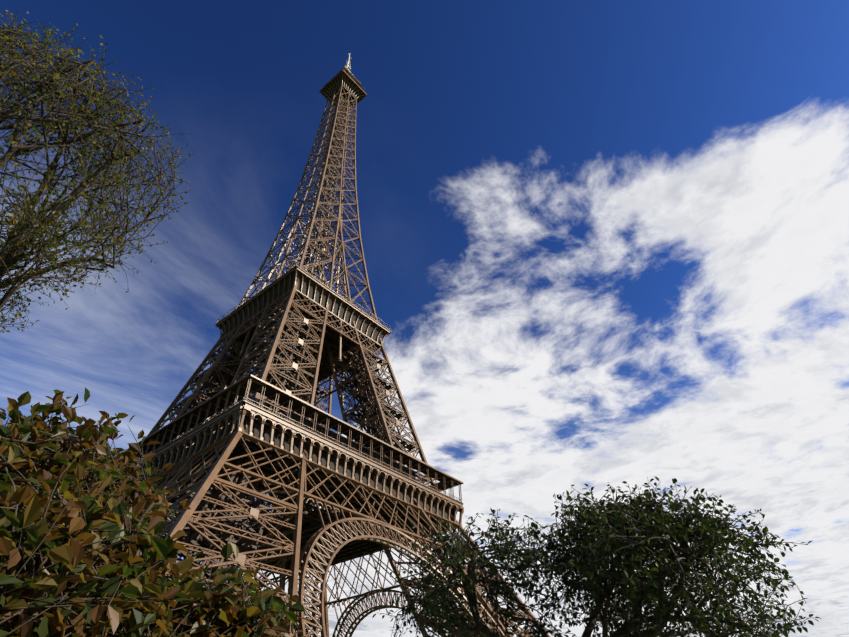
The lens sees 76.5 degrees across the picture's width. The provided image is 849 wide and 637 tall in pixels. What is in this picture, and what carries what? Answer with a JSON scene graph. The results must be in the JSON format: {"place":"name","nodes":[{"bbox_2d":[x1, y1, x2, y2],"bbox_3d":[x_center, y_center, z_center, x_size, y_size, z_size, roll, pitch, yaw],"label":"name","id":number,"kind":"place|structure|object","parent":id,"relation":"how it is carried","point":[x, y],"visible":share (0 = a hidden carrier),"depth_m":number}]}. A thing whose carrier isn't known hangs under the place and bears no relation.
{"place":"outdoors","nodes":[
{"label":"outdoors","id":0,"kind":"place"},
{"bbox_2d":[0,388,190,636],"bbox_3d":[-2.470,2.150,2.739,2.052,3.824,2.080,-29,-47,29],"label":"bush","id":1,"kind":"object","parent":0,"point":[11,452],"depth_m":3.29},
{"bbox_2d":[0,453,207,636],"bbox_3d":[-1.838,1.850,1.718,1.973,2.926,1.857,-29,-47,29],"label":"bush","id":2,"kind":"object","parent":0,"point":[45,580],"depth_m":2.06},
{"bbox_2d":[106,542,310,636],"bbox_3d":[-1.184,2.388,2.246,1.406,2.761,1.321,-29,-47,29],"label":"bush","id":3,"kind":"object","parent":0,"point":[270,601],"depth_m":2.62},
{"bbox_2d":[0,0,848,636],"label":"sky","id":4,"kind":"structure","parent":0,"point":[605,242]},
{"bbox_2d":[372,477,821,636],"bbox_3d":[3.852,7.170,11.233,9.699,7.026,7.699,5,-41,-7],"label":"tree","id":5,"kind":"object","parent":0,"point":[634,580],"depth_m":11.23},
{"label":"ground","id":6,"kind":"structure","parent":0,"visible":0},
{"bbox_2d":[0,4,193,332],"bbox_3d":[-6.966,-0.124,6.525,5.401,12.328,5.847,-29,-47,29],"label":"tall tree","id":7,"kind":"object","parent":6,"relation":"on","point":[5,269],"depth_m":8.72},
{"bbox_2d":[70,67,550,636],"bbox_3d":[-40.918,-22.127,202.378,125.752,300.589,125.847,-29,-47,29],"label":"tower","id":8,"kind":"structure","parent":6,"relation":"on","point":[318,571],"depth_m":129.88},
{"bbox_2d":[123,72,461,572],"bbox_3d":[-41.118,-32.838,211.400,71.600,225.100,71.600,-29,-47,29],"label":"tower platforms","id":9,"kind":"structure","parent":8,"relation":"attached to","point":[271,391],"depth_m":133.23},
{"bbox_2d":[343,53,350,72],"bbox_3d":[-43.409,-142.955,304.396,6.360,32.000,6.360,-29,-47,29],"label":"antenna","id":10,"kind":"object","parent":8,"relation":"attached to","point":[348,68],"visible":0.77,"depth_m":304.70},
{"bbox_2d":[143,92,525,636],"bbox_3d":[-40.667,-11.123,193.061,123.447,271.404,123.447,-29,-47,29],"label":"tower lattice","id":11,"kind":"object","parent":6,"relation":"on","point":[192,536],"visible":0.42,"depth_m":139.38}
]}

